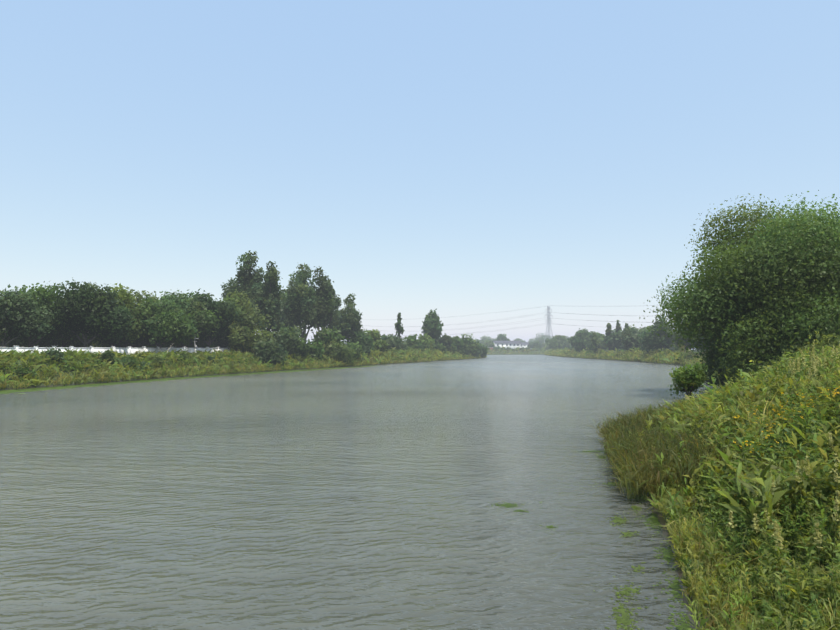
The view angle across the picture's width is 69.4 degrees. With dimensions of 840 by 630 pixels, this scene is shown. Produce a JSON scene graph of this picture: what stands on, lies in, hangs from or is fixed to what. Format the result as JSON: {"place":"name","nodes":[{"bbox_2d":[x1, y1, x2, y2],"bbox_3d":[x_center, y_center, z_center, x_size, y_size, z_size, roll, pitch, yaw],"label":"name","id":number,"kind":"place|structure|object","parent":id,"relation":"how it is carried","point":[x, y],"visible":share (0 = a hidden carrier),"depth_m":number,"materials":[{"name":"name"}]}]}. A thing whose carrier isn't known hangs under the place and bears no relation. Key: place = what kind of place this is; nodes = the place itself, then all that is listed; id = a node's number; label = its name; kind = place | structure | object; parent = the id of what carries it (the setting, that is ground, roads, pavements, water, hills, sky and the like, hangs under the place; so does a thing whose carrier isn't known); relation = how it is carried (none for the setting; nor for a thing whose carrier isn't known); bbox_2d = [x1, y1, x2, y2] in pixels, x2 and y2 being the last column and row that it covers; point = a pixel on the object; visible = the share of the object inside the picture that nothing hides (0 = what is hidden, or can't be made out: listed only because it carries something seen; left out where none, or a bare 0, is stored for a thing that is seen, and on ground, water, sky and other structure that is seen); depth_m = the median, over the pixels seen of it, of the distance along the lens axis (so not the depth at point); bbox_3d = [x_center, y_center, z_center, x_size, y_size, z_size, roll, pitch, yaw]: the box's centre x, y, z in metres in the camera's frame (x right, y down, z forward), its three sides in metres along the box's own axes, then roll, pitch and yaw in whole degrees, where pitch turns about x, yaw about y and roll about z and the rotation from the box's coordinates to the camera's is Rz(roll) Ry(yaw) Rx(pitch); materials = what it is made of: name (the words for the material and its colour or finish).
{"place":"outdoors","nodes":[
{"label":"outdoors","id":0,"kind":"place"},
{"bbox_2d":[0,365,388,393],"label":"bank algae","id":1,"kind":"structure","parent":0,"point":[62,387],"depth_m":78.28,"materials":[{"name":"green plant"}]},
{"bbox_2d":[0,355,719,629],"bbox_3d":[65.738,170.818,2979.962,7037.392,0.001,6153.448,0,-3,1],"label":"river water","id":2,"kind":"structure","parent":0,"point":[359,498],"depth_m":16.53,"materials":[{"name":"grey liquid"}]},
{"bbox_2d":[490,450,691,629],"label":"algae","id":3,"kind":"object","parent":2,"relation":"on","point":[673,586],"visible":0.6,"depth_m":12.23,"materials":[{"name":"green plant"}]},
{"bbox_2d":[591,450,657,629],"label":"aquatic plants","id":4,"kind":"object","parent":2,"relation":"on","point":[625,621],"depth_m":10.39,"materials":[{"name":"green plant"}]},
{"bbox_2d":[0,349,839,629],"bbox_3d":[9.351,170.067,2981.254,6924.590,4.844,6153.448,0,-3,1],"label":"ground","id":5,"kind":"structure","parent":0,"point":[665,533],"depth_m":65.61,"materials":[{"name":"green plant"}]},
{"bbox_2d":[6,338,27,346],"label":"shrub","id":6,"kind":"object","parent":5,"relation":"on","point":[7,345],"visible":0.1,"depth_m":92.90,"materials":[{"name":"green plant"}]},
{"bbox_2d":[14,365,38,383],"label":"shrub","id":7,"kind":"object","parent":5,"relation":"on","point":[22,371],"visible":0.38,"depth_m":66.18,"materials":[{"name":"green plant"}]},
{"bbox_2d":[0,284,56,346],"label":"round tree","id":8,"kind":"object","parent":5,"relation":"on","point":[17,318],"visible":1,"depth_m":85.31,"materials":[{"name":"green plant"}]},
{"bbox_2d":[11,331,52,346],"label":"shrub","id":9,"kind":"object","parent":5,"relation":"on","point":[39,344],"visible":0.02,"depth_m":94.33,"materials":[{"name":"green plant"}]},
{"bbox_2d":[15,281,76,346],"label":"round tree","id":10,"kind":"object","parent":5,"relation":"on","point":[47,292],"visible":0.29,"depth_m":91.08,"materials":[{"name":"green plant"}]},
{"bbox_2d":[41,347,69,362],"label":"shrub","id":11,"kind":"object","parent":5,"relation":"on","point":[52,352],"visible":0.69,"depth_m":74.80,"materials":[{"name":"green plant"}]},
{"bbox_2d":[48,292,84,346],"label":"round tree","id":12,"kind":"object","parent":5,"relation":"on","point":[63,343],"depth_m":98.29,"materials":[{"name":"green plant"}]},
{"bbox_2d":[47,332,95,346],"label":"bush","id":13,"kind":"object","parent":5,"relation":"on","point":[77,342],"visible":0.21,"depth_m":98.78,"materials":[{"name":"green plant"}]},
{"bbox_2d":[39,277,135,346],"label":"round tree","id":14,"kind":"object","parent":5,"relation":"on","point":[83,308],"visible":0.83,"depth_m":93.43,"materials":[{"name":"green plant"}]},
{"bbox_2d":[95,349,114,363],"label":"shrub","id":15,"kind":"object","parent":5,"relation":"on","point":[107,354],"visible":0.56,"depth_m":82.47,"materials":[{"name":"green plant"}]},
{"bbox_2d":[73,283,156,346],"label":"round tree","id":16,"kind":"object","parent":5,"relation":"on","point":[125,297],"visible":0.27,"depth_m":100.85,"materials":[{"name":"green plant"}]},
{"bbox_2d":[0,346,234,354],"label":"white boundary wall","id":17,"kind":"structure","parent":5,"relation":"on","point":[128,349],"depth_m":95.00,"materials":[{"name":"paint"}]},
{"bbox_2d":[98,337,145,347],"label":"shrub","id":18,"kind":"object","parent":5,"relation":"on","point":[121,345],"visible":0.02,"depth_m":106.19,"materials":[{"name":"green plant"}]},
{"bbox_2d":[116,355,138,370],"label":"shrub","id":19,"kind":"object","parent":5,"relation":"on","point":[131,361],"visible":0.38,"depth_m":84.02,"materials":[{"name":"green plant"}]},
{"bbox_2d":[133,361,152,372],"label":"shrub","id":20,"kind":"object","parent":5,"relation":"on","point":[142,363],"visible":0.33,"depth_m":84.95,"materials":[{"name":"green plant"}]},
{"bbox_2d":[127,289,160,347],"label":"round tree","id":21,"kind":"object","parent":5,"relation":"on","point":[140,301],"visible":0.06,"depth_m":107.15,"materials":[{"name":"green plant"}]},
{"bbox_2d":[143,352,164,369],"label":"shrub","id":22,"kind":"object","parent":5,"relation":"on","point":[157,357],"visible":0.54,"depth_m":89.68,"materials":[{"name":"green plant"}]},
{"bbox_2d":[129,294,200,348],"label":"round tree","id":23,"kind":"object","parent":5,"relation":"on","point":[169,325],"visible":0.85,"depth_m":102.42,"materials":[{"name":"green plant"}]},
{"bbox_2d":[146,335,196,347],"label":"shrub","id":24,"kind":"object","parent":5,"relation":"on","point":[148,346],"visible":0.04,"depth_m":114.41,"materials":[{"name":"green plant"}]},
{"bbox_2d":[0,347,363,389],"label":"bank weeds","id":25,"kind":"object","parent":5,"relation":"on","point":[12,356],"visible":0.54,"depth_m":82.32,"materials":[{"name":"green plant"}]},
{"bbox_2d":[175,349,191,362],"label":"shrub","id":26,"kind":"object","parent":5,"relation":"on","point":[184,355],"visible":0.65,"depth_m":96.60,"materials":[{"name":"green plant"}]},
{"bbox_2d":[154,290,221,347],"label":"round tree","id":27,"kind":"object","parent":5,"relation":"on","point":[203,318],"visible":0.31,"depth_m":111.77,"materials":[{"name":"green plant"}]},
{"bbox_2d":[185,337,218,347],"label":"bush","id":28,"kind":"object","parent":5,"relation":"on","point":[205,345],"visible":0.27,"depth_m":119.17,"materials":[{"name":"green plant"}]},
{"bbox_2d":[178,288,243,347],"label":"round tree","id":29,"kind":"object","parent":5,"relation":"on","point":[223,307],"visible":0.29,"depth_m":117.92,"materials":[{"name":"green plant"}]},
{"bbox_2d":[218,334,229,347],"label":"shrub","id":30,"kind":"object","parent":5,"relation":"on","point":[224,344],"visible":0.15,"depth_m":122.94,"materials":[{"name":"green plant"}]},
{"bbox_2d":[227,320,251,351],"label":"round tree","id":31,"kind":"object","parent":5,"relation":"on","point":[237,336],"visible":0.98,"depth_m":117.82,"materials":[{"name":"green plant"}]},
{"bbox_2d":[213,289,271,343],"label":"round tree","id":32,"kind":"object","parent":5,"relation":"on","point":[251,318],"visible":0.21,"depth_m":125.05,"materials":[{"name":"green plant"}]},
{"bbox_2d":[1,355,486,389],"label":"bank reeds","id":33,"kind":"object","parent":5,"relation":"on","point":[18,383],"visible":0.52,"depth_m":92.97,"materials":[{"name":"green plant"}]},
{"bbox_2d":[221,250,280,305],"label":"round tree","id":34,"kind":"object","parent":5,"relation":"on","point":[247,280],"visible":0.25,"depth_m":140.59,"materials":[{"name":"green plant"}]},
{"bbox_2d":[237,326,276,352],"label":"shrub","id":35,"kind":"object","parent":5,"relation":"on","point":[257,337],"visible":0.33,"depth_m":120.94,"materials":[{"name":"green plant"}]},
{"bbox_2d":[249,261,283,331],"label":"round tree","id":36,"kind":"object","parent":5,"relation":"on","point":[270,304],"visible":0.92,"depth_m":136.35,"materials":[{"name":"green plant"}]},
{"bbox_2d":[251,337,287,366],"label":"shrub","id":37,"kind":"object","parent":5,"relation":"on","point":[268,348],"visible":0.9,"depth_m":116.70,"materials":[{"name":"green plant"}]},
{"bbox_2d":[259,324,306,356],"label":"shrub","id":38,"kind":"object","parent":5,"relation":"on","point":[285,338],"visible":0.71,"depth_m":127.14,"materials":[{"name":"green plant"}]},
{"bbox_2d":[271,296,298,330],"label":"round tree","id":39,"kind":"object","parent":5,"relation":"on","point":[290,324],"visible":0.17,"depth_m":158.46,"materials":[{"name":"green plant"}]},
{"bbox_2d":[289,336,313,358],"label":"shrub","id":40,"kind":"object","parent":5,"relation":"on","point":[303,349],"visible":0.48,"depth_m":130.75,"materials":[{"name":"green plant"}]},
{"bbox_2d":[280,263,325,340],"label":"round tree","id":41,"kind":"object","parent":5,"relation":"on","point":[297,300],"visible":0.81,"depth_m":148.05,"materials":[{"name":"green plant"}]},
{"bbox_2d":[306,340,323,360],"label":"shrub","id":42,"kind":"object","parent":5,"relation":"on","point":[315,351],"visible":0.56,"depth_m":135.10,"materials":[{"name":"green plant"}]},
{"bbox_2d":[307,266,341,334],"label":"round tree","id":43,"kind":"object","parent":5,"relation":"on","point":[327,303],"visible":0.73,"depth_m":151.40,"materials":[{"name":"green plant"}]},
{"bbox_2d":[311,326,347,350],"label":"shrub","id":44,"kind":"object","parent":5,"relation":"on","point":[325,335],"visible":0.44,"depth_m":143.30,"materials":[{"name":"green plant"}]},
{"bbox_2d":[327,309,347,339],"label":"round tree","id":45,"kind":"object","parent":5,"relation":"on","point":[333,320],"visible":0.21,"depth_m":168.41,"materials":[{"name":"green plant"}]},
{"bbox_2d":[323,338,356,366],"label":"shrub","id":46,"kind":"object","parent":5,"relation":"on","point":[338,352],"visible":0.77,"depth_m":140.14,"materials":[{"name":"green plant"}]},
{"bbox_2d":[335,293,364,341],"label":"round tree","id":47,"kind":"object","parent":5,"relation":"on","point":[348,322],"visible":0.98,"depth_m":164.12,"materials":[{"name":"green plant"}]},
{"bbox_2d":[345,342,363,360],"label":"shrub","id":48,"kind":"object","parent":5,"relation":"on","point":[354,346],"visible":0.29,"depth_m":148.70,"materials":[{"name":"green plant"}]},
{"bbox_2d":[344,331,374,357],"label":"shrub","id":49,"kind":"object","parent":5,"relation":"on","point":[364,341],"visible":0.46,"depth_m":163.18,"materials":[{"name":"green plant"}]},
{"bbox_2d":[364,329,385,342],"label":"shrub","id":50,"kind":"object","parent":5,"relation":"on","point":[375,335],"visible":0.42,"depth_m":180.40,"materials":[{"name":"green plant"}]},
{"bbox_2d":[371,339,389,352],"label":"shrub","id":51,"kind":"object","parent":5,"relation":"on","point":[381,345],"visible":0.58,"depth_m":174.87,"materials":[{"name":"green plant"}]},
{"bbox_2d":[380,334,402,349],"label":"bush","id":52,"kind":"object","parent":5,"relation":"on","point":[392,340],"visible":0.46,"depth_m":190.11,"materials":[{"name":"green plant"}]},
{"bbox_2d":[394,312,406,343],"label":"conifer tree","id":53,"kind":"object","parent":5,"relation":"on","point":[399,329],"visible":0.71,"depth_m":205.85,"materials":[{"name":"green plant"}]},
{"bbox_2d":[397,340,408,350],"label":"shrub","id":54,"kind":"object","parent":5,"relation":"on","point":[404,346],"visible":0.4,"depth_m":194.30,"materials":[{"name":"green plant"}]},
{"bbox_2d":[403,334,419,348],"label":"bush","id":55,"kind":"object","parent":5,"relation":"on","point":[410,339],"visible":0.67,"depth_m":211.21,"materials":[{"name":"green plant"}]},
{"bbox_2d":[412,342,424,352],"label":"shrub","id":56,"kind":"object","parent":5,"relation":"on","point":[421,347],"visible":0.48,"depth_m":210.00,"materials":[{"name":"green plant"}]},
{"bbox_2d":[358,346,484,365],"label":"bank weeds","id":57,"kind":"object","parent":5,"relation":"on","point":[392,354],"visible":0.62,"depth_m":188.75,"materials":[{"name":"green plant"}]},
{"bbox_2d":[416,332,435,349],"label":"bush","id":58,"kind":"object","parent":5,"relation":"on","point":[426,341],"visible":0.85,"depth_m":223.35,"materials":[{"name":"green plant"}]},
{"bbox_2d":[421,309,443,343],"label":"poplar tree","id":59,"kind":"object","parent":5,"relation":"on","point":[432,326],"visible":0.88,"depth_m":226.31,"materials":[{"name":"green plant"}]},
{"bbox_2d":[433,342,446,352],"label":"shrub","id":60,"kind":"object","parent":5,"relation":"on","point":[441,346],"visible":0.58,"depth_m":229.67,"materials":[{"name":"green plant"}]},
{"bbox_2d":[436,333,454,347],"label":"bush","id":61,"kind":"object","parent":5,"relation":"on","point":[446,340],"visible":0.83,"depth_m":237.58,"materials":[{"name":"green plant"}]},
{"bbox_2d":[447,344,456,352],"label":"shrub","id":62,"kind":"object","parent":5,"relation":"on","point":[453,348],"visible":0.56,"depth_m":242.13,"materials":[{"name":"green plant"}]},
{"bbox_2d":[451,336,468,353],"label":"bush","id":63,"kind":"object","parent":5,"relation":"on","point":[457,342],"visible":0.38,"depth_m":249.97,"materials":[{"name":"green plant"}]},
{"bbox_2d":[457,343,471,356],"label":"shrub","id":64,"kind":"object","parent":5,"relation":"on","point":[466,352],"visible":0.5,"depth_m":251.64,"materials":[{"name":"green plant"}]},
{"bbox_2d":[460,334,482,353],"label":"bush","id":65,"kind":"object","parent":5,"relation":"on","point":[475,346],"visible":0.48,"depth_m":259.14,"materials":[{"name":"green plant"}]},
{"bbox_2d":[473,340,487,356],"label":"bush","id":66,"kind":"object","parent":5,"relation":"on","point":[484,350],"visible":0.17,"depth_m":273.98,"materials":[{"name":"green plant"}]},
{"bbox_2d":[481,340,494,346],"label":"bushy tree","id":67,"kind":"object","parent":5,"relation":"on","point":[487,343],"visible":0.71,"depth_m":461.54,"materials":[{"name":"green plant"}]},
{"bbox_2d":[493,341,509,347],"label":"farmhouse","id":68,"kind":"object","parent":5,"relation":"on","point":[505,344],"visible":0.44,"depth_m":462.51,"materials":[{"name":"white paint"}]},
{"bbox_2d":[493,334,509,340],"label":"bushy tree","id":69,"kind":"object","parent":5,"relation":"on","point":[501,337],"visible":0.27,"depth_m":494.30,"materials":[{"name":"green plant"}]},
{"bbox_2d":[509,341,520,350],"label":"farmhouse","id":70,"kind":"object","parent":5,"relation":"on","point":[514,344],"visible":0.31,"depth_m":485.77,"materials":[{"name":"white paint"}]},
{"bbox_2d":[487,346,551,354],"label":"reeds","id":71,"kind":"object","parent":5,"relation":"on","point":[504,351],"visible":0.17,"depth_m":439.33,"materials":[{"name":"green plant"}]},
{"bbox_2d":[534,332,551,347],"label":"bushy tree","id":72,"kind":"object","parent":5,"relation":"on","point":[541,340],"visible":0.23,"depth_m":628.47,"materials":[{"name":"green plant"}]},
{"bbox_2d":[544,306,552,342],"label":"pylon","id":73,"kind":"object","parent":5,"relation":"on","point":[548,314],"visible":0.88,"depth_m":597.36,"materials":[{"name":"silver metal"}]},
{"bbox_2d":[361,306,550,335],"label":"power lines","id":74,"kind":"object","parent":73,"relation":"attached to","point":[481,322],"visible":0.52,"depth_m":651.46,"materials":[{"name":"grey metal"}]},
{"bbox_2d":[547,305,654,328],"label":"power lines","id":75,"kind":"object","parent":73,"relation":"attached to","point":[609,321],"visible":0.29,"depth_m":556.67,"materials":[{"name":"grey metal"}]},
{"bbox_2d":[545,335,567,349],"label":"bushy tree","id":76,"kind":"object","parent":5,"relation":"on","point":[556,341],"visible":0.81,"depth_m":406.63,"materials":[{"name":"green plant"}]},
{"bbox_2d":[562,340,574,349],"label":"bush","id":77,"kind":"object","parent":5,"relation":"on","point":[566,344],"visible":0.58,"depth_m":395.08,"materials":[{"name":"green plant"}]},
{"bbox_2d":[572,336,591,351],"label":"bushy tree","id":78,"kind":"object","parent":5,"relation":"on","point":[580,344],"visible":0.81,"depth_m":291.84,"materials":[{"name":"green plant"}]},
{"bbox_2d":[567,328,598,345],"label":"bushy tree","id":79,"kind":"object","parent":5,"relation":"on","point":[582,336],"visible":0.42,"depth_m":307.01,"materials":[{"name":"green plant"}]},
{"bbox_2d":[586,332,598,353],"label":"conifer tree","id":80,"kind":"object","parent":5,"relation":"on","point":[593,347],"visible":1,"depth_m":259.26,"materials":[{"name":"green plant"}]},
{"bbox_2d":[585,336,604,349],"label":"bushy tree","id":81,"kind":"object","parent":5,"relation":"on","point":[600,344],"visible":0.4,"depth_m":284.12,"materials":[{"name":"green plant"}]},
{"bbox_2d":[603,323,612,350],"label":"conifer tree","id":82,"kind":"object","parent":5,"relation":"on","point":[608,329],"visible":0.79,"depth_m":259.68,"materials":[{"name":"green plant"}]},
{"bbox_2d":[604,329,623,351],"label":"bushy tree","id":83,"kind":"object","parent":5,"relation":"on","point":[614,341],"visible":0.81,"depth_m":258.09,"materials":[{"name":"green plant"}]},
{"bbox_2d":[615,320,621,349],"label":"conifer tree","id":84,"kind":"object","parent":5,"relation":"on","point":[618,326],"visible":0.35,"depth_m":259.54,"materials":[{"name":"green plant"}]},
{"bbox_2d":[544,345,706,365],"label":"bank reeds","id":85,"kind":"object","parent":5,"relation":"on","point":[682,356],"visible":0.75,"depth_m":198.23,"materials":[{"name":"green plant"}]},
{"bbox_2d":[621,328,645,350],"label":"bushy tree","id":86,"kind":"object","parent":5,"relation":"on","point":[631,340],"visible":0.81,"depth_m":218.67,"materials":[{"name":"green plant"}]},
{"bbox_2d":[620,327,647,351],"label":"bushy tree","id":87,"kind":"object","parent":5,"relation":"on","point":[635,330],"visible":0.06,"depth_m":234.35,"materials":[{"name":"green plant"}]},
{"bbox_2d":[637,314,675,352],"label":"bushy tree","id":88,"kind":"object","parent":5,"relation":"on","point":[650,340],"visible":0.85,"depth_m":190.08,"materials":[{"name":"green plant"}]},
{"bbox_2d":[586,395,738,503],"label":"bank reeds","id":89,"kind":"object","parent":5,"relation":"on","point":[624,457],"visible":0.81,"depth_m":18.68,"materials":[{"name":"green plant"}]},
{"bbox_2d":[670,327,696,350],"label":"bushy tree","id":90,"kind":"object","parent":5,"relation":"on","point":[685,344],"visible":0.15,"depth_m":172.70,"materials":[{"name":"green plant"}]},
{"bbox_2d":[668,362,708,398],"bbox_3d":[15.106,3.915,34.187,2.575,2.614,1.866,2,-4,-36],"label":"bush","id":91,"kind":"object","parent":5,"relation":"on","point":[686,377],"visible":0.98,"depth_m":34.02,"materials":[{"name":"green plant"}]},
{"bbox_2d":[691,328,746,388],"bbox_3d":[30.348,4.069,56.144,9.486,7.156,8.254,0,-3,1],"label":"bush","id":92,"kind":"object","parent":5,"relation":"on","point":[709,359],"visible":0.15,"depth_m":56.36,"materials":[{"name":"green plant"}]},
{"bbox_2d":[618,326,839,532],"bbox_3d":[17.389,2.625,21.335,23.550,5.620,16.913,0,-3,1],"label":"bank weeds","id":93,"kind":"object","parent":5,"relation":"on","point":[671,502],"visible":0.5,"depth_m":16.50,"materials":[{"name":"green plant"}]},
{"bbox_2d":[639,190,839,363],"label":"tree","id":94,"kind":"object","parent":5,"relation":"on","point":[744,271],"visible":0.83,"depth_m":48.21,"materials":[{"name":"green plant"}]},
{"bbox_2d":[647,365,839,542],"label":"weeds","id":95,"kind":"object","parent":5,"relation":"on","point":[740,470],"visible":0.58,"depth_m":14.02,"materials":[{"name":"green plant"}]},
{"bbox_2d":[661,419,839,629],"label":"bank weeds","id":96,"kind":"object","parent":5,"relation":"on","point":[700,551],"visible":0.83,"depth_m":10.08,"materials":[{"name":"green plant"}]},
{"bbox_2d":[708,282,839,386],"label":"bush","id":97,"kind":"object","parent":5,"relation":"on","point":[767,334],"visible":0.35,"depth_m":44.11,"materials":[{"name":"green plant"}]},
{"bbox_2d":[726,340,839,602],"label":"weeds","id":98,"kind":"object","parent":5,"relation":"on","point":[778,533],"visible":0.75,"depth_m":11.27,"materials":[{"name":"green plant"}]},
{"bbox_2d":[752,336,816,368],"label":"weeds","id":99,"kind":"object","parent":5,"relation":"on","point":[790,349],"depth_m":42.95,"materials":[{"name":"green plant"}]},
{"bbox_2d":[733,388,839,461],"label":"weeds","id":100,"kind":"object","parent":5,"relation":"on","point":[835,389],"visible":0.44,"depth_m":16.68,"materials":[{"name":"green plant"}]},
{"bbox_2d":[792,332,839,360],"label":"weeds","id":101,"kind":"object","parent":5,"relation":"on","point":[832,340],"visible":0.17,"depth_m":39.46,"materials":[{"name":"green plant"}]},
{"bbox_2d":[0,0,839,348],"label":"sky","id":102,"kind":"structure","parent":0,"point":[474,158],"materials":[{"name":"blue"}]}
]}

